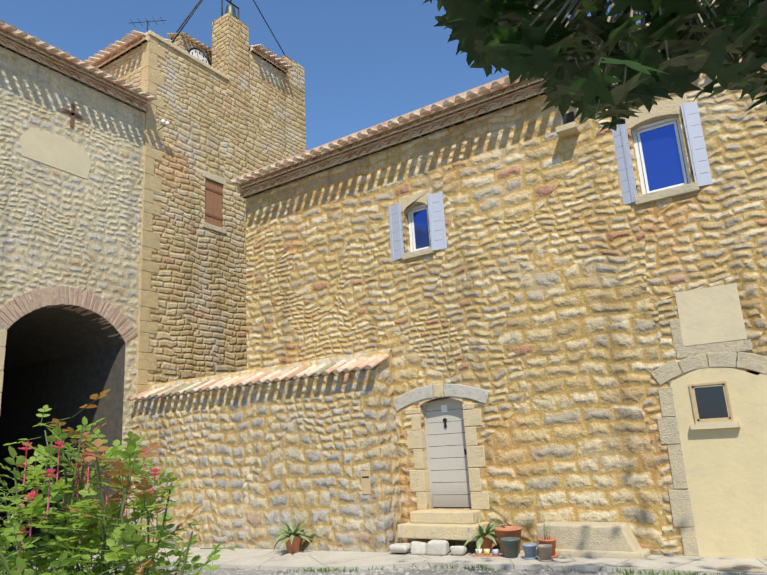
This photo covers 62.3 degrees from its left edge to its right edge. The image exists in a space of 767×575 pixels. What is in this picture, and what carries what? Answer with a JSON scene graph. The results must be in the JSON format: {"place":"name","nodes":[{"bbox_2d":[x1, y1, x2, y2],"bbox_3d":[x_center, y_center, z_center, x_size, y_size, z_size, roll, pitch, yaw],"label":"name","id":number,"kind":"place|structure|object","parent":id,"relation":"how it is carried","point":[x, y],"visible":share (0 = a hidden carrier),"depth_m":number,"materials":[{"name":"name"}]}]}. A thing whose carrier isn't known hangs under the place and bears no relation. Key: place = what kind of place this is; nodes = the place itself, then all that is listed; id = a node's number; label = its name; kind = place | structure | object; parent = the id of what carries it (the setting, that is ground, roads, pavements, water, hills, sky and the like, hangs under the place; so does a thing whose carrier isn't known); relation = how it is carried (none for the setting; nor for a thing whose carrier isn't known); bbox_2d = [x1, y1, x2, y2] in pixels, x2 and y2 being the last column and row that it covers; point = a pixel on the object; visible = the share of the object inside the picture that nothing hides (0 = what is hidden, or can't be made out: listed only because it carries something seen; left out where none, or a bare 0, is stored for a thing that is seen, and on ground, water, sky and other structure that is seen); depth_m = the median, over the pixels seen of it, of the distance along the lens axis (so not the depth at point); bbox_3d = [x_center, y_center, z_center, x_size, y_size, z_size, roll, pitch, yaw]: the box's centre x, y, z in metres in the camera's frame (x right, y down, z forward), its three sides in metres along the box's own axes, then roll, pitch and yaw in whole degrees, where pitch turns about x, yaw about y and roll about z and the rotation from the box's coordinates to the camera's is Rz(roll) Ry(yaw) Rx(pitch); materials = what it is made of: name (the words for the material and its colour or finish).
{"place":"outdoors","nodes":[
{"label":"outdoors","id":0,"kind":"place"},
{"bbox_2d":[0,330,6,410],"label":"arch pier","id":1,"kind":"structure","parent":0,"point":[3,335],"depth_m":13.19,"materials":[{"name":"beige stone"}]},
{"bbox_2d":[0,46,144,546],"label":"wing wall","id":2,"kind":"structure","parent":0,"point":[58,227],"depth_m":15.23,"materials":[{"name":"beige stone"}]},
{"bbox_2d":[21,128,91,178],"bbox_3d":[-7.746,-3.202,15.081,0.012,0.840,1.750,-12,-16,31],"label":"wing plaster patch","id":3,"kind":"object","parent":2,"relation":"attached to","point":[57,152],"visible":1,"depth_m":15.04,"materials":[{"name":"beige paint"}]},
{"bbox_2d":[0,286,137,342],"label":"brick arch","id":4,"kind":"structure","parent":2,"relation":"attached to","point":[11,317],"depth_m":14.70,"materials":[{"name":"brown brick"}]},
{"bbox_2d":[62,104,83,126],"bbox_3d":[-7.639,-4.220,15.583,0.030,0.600,0.550,-12,-16,31],"label":"iron wall anchor","id":5,"kind":"object","parent":2,"relation":"attached to","point":[72,113],"visible":0.89,"depth_m":15.57,"materials":[{"name":"brown metal"}]},
{"bbox_2d":[3,23,151,95],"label":"wing roof","id":6,"kind":"structure","parent":2,"relation":"on","point":[28,36],"depth_m":15.28,"materials":[{"name":"beige tile"}]},
{"bbox_2d":[0,20,157,112],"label":"roof eave","id":7,"kind":"object","parent":2,"relation":"attached to","point":[32,49],"visible":1,"depth_m":15.54,"materials":[{"name":"brown tile"}]},
{"bbox_2d":[0,0,645,150],"label":"sky","id":8,"kind":"structure","parent":0,"point":[365,63],"materials":[{"name":"blue"}]},
{"bbox_2d":[0,546,673,574],"bbox_3d":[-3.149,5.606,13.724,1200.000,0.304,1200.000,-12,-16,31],"label":"ground","id":9,"kind":"structure","parent":0,"point":[485,571],"depth_m":9.62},
{"bbox_2d":[0,304,125,546],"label":"arch passage walls","id":10,"kind":"structure","parent":9,"relation":"on","point":[64,364],"depth_m":16.66,"materials":[{"name":"black stone"}]},
{"bbox_2d":[0,389,239,574],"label":"rose bush canes","id":11,"kind":"object","parent":9,"relation":"on","point":[103,535],"visible":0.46,"depth_m":2.25,"materials":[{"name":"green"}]},
{"bbox_2d":[13,440,162,570],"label":"flowers","id":12,"kind":"object","parent":11,"relation":"on","point":[51,470],"visible":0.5,"depth_m":2.30,"materials":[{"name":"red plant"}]},
{"bbox_2d":[100,40,305,384],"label":"tower body walls","id":13,"kind":"structure","parent":9,"relation":"on","point":[270,85],"depth_m":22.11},
{"bbox_2d":[84,30,171,68],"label":"tiled roof","id":14,"kind":"structure","parent":13,"relation":"on","point":[119,50],"depth_m":18.45,"materials":[{"name":"beige tile"}]},
{"bbox_2d":[130,17,165,31],"bbox_3d":[-7.294,-7.583,19.544,1.166,1.500,0.395,-4,-14,1],"label":"roof antenna","id":15,"kind":"object","parent":13,"relation":"on","point":[147,21],"visible":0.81,"depth_m":19.70,"materials":[{"name":"grey metal"}]},
{"bbox_2d":[136,35,164,394],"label":"corner quoins","id":16,"kind":"object","parent":13,"relation":"attached to","point":[147,360],"visible":0.46,"depth_m":16.96,"materials":[{"name":"beige stone"}]},
{"bbox_2d":[158,119,168,129],"bbox_3d":[-6.167,-4.506,17.665,0.349,0.190,0.240,-12,-16,31],"label":"floodlight","id":17,"kind":"object","parent":13,"relation":"attached to","point":[166,123],"visible":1,"depth_m":17.61,"materials":[{"name":"grey metal"}]},
{"bbox_2d":[146,30,228,80],"bbox_3d":[-5.990,-6.990,19.407,0.416,0.135,3.043,-12,-16,31],"label":"tower coping","id":18,"kind":"object","parent":13,"relation":"on","point":[183,52],"visible":0.4,"depth_m":19.12,"materials":[{"name":"beige stone"}]},
{"bbox_2d":[171,35,211,65],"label":"clock turret walls","id":19,"kind":"structure","parent":13,"relation":"on","point":[183,43],"depth_m":20.94,"materials":[{"name":"beige stone"}]},
{"bbox_2d":[166,32,211,53],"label":"roof tiles","id":20,"kind":"object","parent":19,"relation":"on","point":[193,40],"visible":0.54,"depth_m":21.15,"materials":[{"name":"beige tile"}]},
{"bbox_2d":[188,48,209,64],"bbox_3d":[-6.173,-7.535,21.201,0.054,0.960,0.960,-12,-16,31],"label":"tower clock","id":21,"kind":"object","parent":19,"relation":"attached to","point":[198,54],"visible":0.48,"depth_m":21.24,"materials":[{"name":"grey metal"}]},
{"bbox_2d":[205,179,222,227],"bbox_3d":[-5.122,-2.529,19.094,0.045,1.390,0.690,-12,-16,31],"label":"shutter","id":22,"kind":"object","parent":13,"relation":"attached to","point":[213,202],"visible":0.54,"depth_m":19.09,"materials":[{"name":"brown wood"}]},
{"bbox_2d":[202,170,226,233],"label":"tower window stones","id":23,"kind":"object","parent":13,"relation":"in","point":[213,177],"visible":0.71,"depth_m":19.06,"materials":[{"name":"beige stone"}]},
{"bbox_2d":[170,0,284,55],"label":"bell frame","id":24,"kind":"object","parent":13,"relation":"on","point":[195,8],"visible":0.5,"depth_m":21.55,"materials":[{"name":"grey metal"}]},
{"bbox_2d":[225,4,238,19],"bbox_3d":[-5.272,-9.445,21.832,0.600,0.620,0.600,-12,-16,31],"label":"bell","id":25,"kind":"object","parent":24,"relation":"attached to","point":[230,8],"visible":0.48,"depth_m":21.70,"materials":[{"name":"grey metal"}]},
{"bbox_2d":[212,13,304,105],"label":"tower pillars","id":26,"kind":"structure","parent":13,"relation":"on","point":[230,45],"depth_m":21.19,"materials":[{"name":"beige stone"}]},
{"bbox_2d":[249,44,292,73],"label":"tiled roof","id":27,"kind":"structure","parent":13,"relation":"on","point":[269,57],"depth_m":22.36,"materials":[{"name":"beige tile"}]},
{"bbox_2d":[128,348,402,551],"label":"wall","id":28,"kind":"structure","parent":9,"relation":"on","point":[389,455],"depth_m":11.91,"materials":[{"name":"beige stone"}]},
{"bbox_2d":[128,354,388,400],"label":"wall coping tiles","id":29,"kind":"object","parent":28,"relation":"attached to","point":[373,361],"visible":1,"depth_m":13.30,"materials":[{"name":"beige tile"}]},
{"bbox_2d":[361,471,370,493],"bbox_3d":[-0.306,3.549,11.542,0.190,0.400,0.066,-12,-16,31],"label":"mailbox","id":30,"kind":"object","parent":28,"relation":"attached to","point":[365,482],"visible":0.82,"depth_m":11.52,"materials":[{"name":"beige metal"}]},
{"bbox_2d":[1,566,661,574],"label":"loose gravel stones","id":31,"kind":"object","parent":9,"relation":"on","point":[401,568],"visible":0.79,"depth_m":9.65,"materials":[{"name":"grey gravel"}]},
{"bbox_2d":[128,563,738,574],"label":"kerb grass","id":32,"kind":"structure","parent":9,"relation":"on","point":[483,568],"depth_m":9.30,"materials":[{"name":"green plant"}]},
{"bbox_2d":[423,0,766,133],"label":"plane tree","id":33,"kind":"object","parent":9,"relation":"on","point":[487,34],"depth_m":2.18,"materials":[{"name":"green plant"}]},
{"bbox_2d":[570,9,589,21],"bbox_3d":[3.377,-2.706,0.745,6.747,9.239,4.173,-42,-40,68],"label":"plane tree trunk and limbs","id":34,"kind":"object","parent":33,"relation":"attached to","point":[578,12],"depth_m":2.91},
{"bbox_3d":[5.610,0.912,13.728,15.700,7.860,8.000,-12,-16,31],"label":"house","id":35,"kind":"object","parent":9,"relation":"on","visible":0},
{"bbox_2d":[388,203,404,260],"bbox_3d":[0.255,-1.121,12.826,0.370,1.160,0.048,-16,-19,42],"label":"shutter window","id":36,"kind":"structure","parent":35,"relation":"attached to","point":[395,224],"depth_m":12.80,"materials":[{"name":"paint"}]},
{"bbox_2d":[398,190,430,213],"bbox_3d":[0.699,-1.704,12.825,0.740,0.300,0.284,-12,-16,31],"label":"window lintel","id":37,"kind":"structure","parent":35,"relation":"attached to","point":[409,203],"depth_m":12.76,"materials":[{"name":"beige stone"}]},
{"bbox_2d":[402,247,433,259],"bbox_3d":[0.749,-0.643,12.540,0.703,0.127,0.326,-12,-16,31],"label":"window sill","id":38,"kind":"structure","parent":35,"relation":"attached to","point":[415,254],"depth_m":12.41,"materials":[{"name":"grey stone"}]},
{"bbox_2d":[408,204,429,251],"bbox_3d":[0.762,-1.171,12.744,0.540,1.000,0.050,-12,-16,31],"label":"window","id":39,"kind":"structure","parent":35,"relation":"attached to","point":[418,227],"depth_m":12.78,"materials":[{"name":"blue glass"}]},
{"bbox_2d":[427,192,446,250],"bbox_3d":[1.049,-1.289,12.332,0.370,1.160,0.048,-9,-15,21],"label":"shutter window","id":40,"kind":"structure","parent":35,"relation":"attached to","point":[435,205],"depth_m":12.32,"materials":[{"name":"paint"}]},
{"bbox_2d":[405,403,489,509],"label":"door jambs","id":41,"kind":"object","parent":35,"relation":"attached to","point":[419,482],"depth_m":11.34,"materials":[{"name":"beige stone"}]},
{"bbox_2d":[424,398,470,508],"bbox_3d":[1.199,3.010,11.586,0.890,1.950,0.070,-12,-16,31],"label":"front door","id":42,"kind":"structure","parent":41,"relation":"attached to","point":[451,475],"depth_m":11.59,"materials":[{"name":"paint"}]},
{"bbox_2d":[555,111,579,137],"bbox_3d":[3.203,-2.900,11.083,0.340,0.420,0.290,-12,-16,31],"label":"window","id":43,"kind":"structure","parent":35,"relation":"attached to","point":[568,127],"depth_m":11.02,"materials":[{"name":"grey stone"}]},
{"bbox_2d":[612,123,637,204],"bbox_3d":[3.917,-2.040,10.598,0.048,1.420,0.510,10,-19,-44],"label":"shutter window","id":44,"kind":"structure","parent":35,"relation":"attached to","point":[629,186],"depth_m":10.50,"materials":[{"name":"paint"}]},
{"bbox_2d":[620,94,687,132],"bbox_3d":[4.494,-2.844,10.532,1.070,0.300,0.284,-12,-16,31],"label":"window lintel","id":45,"kind":"structure","parent":35,"relation":"attached to","point":[665,109],"depth_m":10.39,"materials":[{"name":"beige stone"}]},
{"bbox_2d":[632,118,690,193],"bbox_3d":[4.557,-2.130,10.390,0.750,1.260,0.050,-12,-16,31],"label":"window","id":46,"kind":"structure","parent":35,"relation":"attached to","point":[662,156],"depth_m":10.40,"materials":[{"name":"white plastic"}]},
{"bbox_2d":[635,182,699,205],"bbox_3d":[4.558,-1.465,10.165,0.952,0.144,0.333,-12,-16,31],"label":"window sill","id":47,"kind":"structure","parent":35,"relation":"attached to","point":[666,193],"depth_m":10.03,"materials":[{"name":"grey stone"}]},
{"bbox_2d":[680,101,712,186],"bbox_3d":[5.018,-2.274,9.913,0.510,1.420,0.048,-8,-15,20],"label":"shutter window","id":48,"kind":"structure","parent":35,"relation":"attached to","point":[691,120],"depth_m":9.94,"materials":[{"name":"paint"}]},
{"bbox_2d":[651,352,766,384],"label":"stone arch","id":49,"kind":"structure","parent":35,"relation":"attached to","point":[664,373],"depth_m":9.32,"materials":[{"name":"grey stone"}]},
{"bbox_2d":[670,319,752,358],"bbox_3d":[4.836,0.701,9.402,1.026,0.594,0.022,-12,-16,31],"label":"stone trim","id":50,"kind":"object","parent":35,"relation":"attached to","point":[682,351],"visible":1,"depth_m":9.44,"materials":[{"name":"beige stone"}]},
{"bbox_2d":[689,381,740,429],"bbox_3d":[4.756,1.710,9.198,0.640,0.655,0.100,-12,-16,31],"label":"window","id":51,"kind":"structure","parent":35,"relation":"attached to","point":[711,405],"depth_m":9.21,"materials":[{"name":"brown wood"}]},
{"bbox_2d":[670,367,766,558],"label":"wall","id":52,"kind":"structure","parent":35,"relation":"attached to","point":[726,471],"depth_m":8.98,"materials":[{"name":"beige paint"}]},
{"bbox_2d":[389,539,466,555],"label":"stones","id":53,"kind":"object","parent":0,"point":[434,547],"depth_m":10.45,"materials":[{"name":"white stone"}]},
{"bbox_2d":[90,545,766,574],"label":"sidewalk","id":54,"kind":"structure","parent":0,"point":[263,559],"depth_m":9.93,"materials":[{"name":"concrete"}]},
{"bbox_2d":[285,536,300,553],"bbox_3d":[-1.695,4.803,11.873,0.336,0.300,0.336,-12,-16,31],"label":"terracotta pot","id":55,"kind":"object","parent":54,"relation":"on","point":[294,547],"visible":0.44,"depth_m":11.76,"materials":[{"name":"ceramic"}]},
{"bbox_2d":[270,519,316,552],"bbox_3d":[-1.699,4.650,11.894,0.885,0.550,0.907,5,-16,-31],"label":"agave plant","id":56,"kind":"object","parent":55,"relation":"in","point":[290,532],"visible":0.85,"depth_m":11.84,"materials":[{"name":"green plant"}]},
{"bbox_2d":[476,534,492,552],"bbox_3d":[1.655,4.202,10.424,0.316,0.270,0.316,-12,-16,31],"label":"flower pot","id":57,"kind":"object","parent":54,"relation":"on","point":[487,543],"depth_m":10.31,"materials":[{"name":"ceramic"}]},
{"bbox_2d":[464,518,505,554],"bbox_3d":[1.690,4.091,10.491,0.847,0.517,0.844,-3,-14,-1],"label":"agave plant","id":58,"kind":"object","parent":57,"relation":"in","point":[489,528],"visible":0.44,"depth_m":10.35,"materials":[{"name":"green plant"}]},
{"bbox_2d":[471,548,503,556],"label":"cups on tray","id":59,"kind":"object","parent":54,"relation":"on","point":[494,554],"visible":0.96,"depth_m":9.99,"materials":[{"name":"ceramic"}]},
{"bbox_2d":[494,526,521,553],"bbox_3d":[2.031,4.073,10.225,0.446,0.370,0.446,-12,-16,31],"label":"flower pot","id":60,"kind":"object","parent":54,"relation":"on","point":[507,531],"visible":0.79,"depth_m":10.13,"materials":[{"name":"orange ceramic"}]},
{"bbox_2d":[500,537,519,557],"bbox_3d":[1.965,4.019,9.792,0.316,0.270,0.316,-12,-16,31],"label":"flower pot","id":61,"kind":"object","parent":54,"relation":"on","point":[510,546],"visible":1,"depth_m":9.69,"materials":[{"name":"green ceramic"}]},
{"bbox_2d":[522,543,537,559],"bbox_3d":[2.210,3.978,9.564,0.226,0.202,0.226,-12,-16,31],"label":"flower pot","id":62,"kind":"object","parent":54,"relation":"on","point":[529,550],"visible":1,"depth_m":9.49,"materials":[{"name":"blue ceramic"}]},
{"bbox_2d":[537,544,552,561],"bbox_3d":[2.375,3.894,9.301,0.216,0.212,0.216,-12,-16,31],"label":"flower pot","id":63,"kind":"object","parent":54,"relation":"on","point":[545,552],"visible":1,"depth_m":9.23,"materials":[{"name":"beige"}]},
{"bbox_2d":[537,537,558,557],"bbox_3d":[2.499,3.949,9.634,0.304,0.252,0.304,-12,-16,31],"label":"terracotta pot","id":64,"kind":"object","parent":54,"relation":"on","point":[552,541],"visible":0.58,"depth_m":9.55,"materials":[{"name":"ceramic"}]},
{"bbox_2d":[541,508,549,539],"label":"potted plant stems","id":65,"kind":"object","parent":64,"relation":"on","point":[544,528],"visible":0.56,"depth_m":9.69,"materials":[{"name":"green plant"}]},
{"bbox_2d":[536,521,650,558],"bbox_3d":[3.111,3.841,9.656,1.688,0.468,0.479,-12,-16,31],"label":"stone bench","id":66,"kind":"object","parent":54,"relation":"on","point":[601,539],"visible":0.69,"depth_m":9.45,"materials":[{"name":"beige stone"}]},
{"bbox_2d":[657,387,699,556],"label":"stone quoins","id":67,"kind":"object","parent":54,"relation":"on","point":[680,501],"visible":0.98,"depth_m":9.30,"materials":[{"name":"beige stone"}]},
{"bbox_2d":[717,565,765,571],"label":"stone slab","id":68,"kind":"structure","parent":54,"relation":"on","point":[741,568],"depth_m":7.88,"materials":[{"name":"grey stone"}]},
{"bbox_2d":[419,397,461,405],"bbox_3d":[1.118,2.096,11.769,0.890,0.120,0.286,-12,-16,31],"label":"door lintel","id":69,"kind":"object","parent":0,"point":[424,402],"depth_m":11.74,"materials":[{"name":"beige stone"}]},
{"bbox_2d":[397,509,488,540],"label":"door steps","id":70,"kind":"structure","parent":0,"point":[440,524],"depth_m":10.75,"materials":[{"name":"beige stone"}]},
{"bbox_2d":[232,0,714,179],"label":"house roof","id":71,"kind":"structure","parent":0,"point":[476,89],"depth_m":12.85,"materials":[{"name":"beige tile"}]},
{"bbox_2d":[246,55,766,555],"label":"stone wall","id":72,"kind":"structure","parent":0,"point":[536,297],"depth_m":10.95,"materials":[{"name":"beige stone"}]},
{"bbox_2d":[394,384,488,411],"bbox_3d":[1.066,2.011,11.760,2.022,0.438,0.236,-12,-16,31],"label":"door arch","id":73,"kind":"structure","parent":72,"relation":"attached to","point":[438,390],"depth_m":11.66,"materials":[{"name":"grey stone"}]},
{"bbox_2d":[228,3,718,198],"bbox_3d":[3.222,-3.879,11.572,15.750,0.690,1.453,-12,-16,31],"label":"house eave","id":74,"kind":"object","parent":72,"relation":"attached to","point":[497,96],"visible":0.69,"depth_m":12.96,"materials":[{"name":"brown tile"}]},
{"bbox_2d":[675,283,746,345],"bbox_3d":[4.862,0.411,9.446,0.840,0.830,0.014,-12,-16,31],"label":"plaster patch","id":75,"kind":"object","parent":72,"relation":"attached to","point":[710,315],"visible":1,"depth_m":9.43,"materials":[{"name":"beige paint"}]},
{"bbox_2d":[427,121,687,494],"bbox_3d":[3.792,0.285,10.923,15.600,7.760,0.001,-12,-16,31],"label":"dark house interior","id":76,"kind":"object","parent":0,"point":[462,408],"depth_m":11.84,"materials":[{"name":"black"}]}
]}

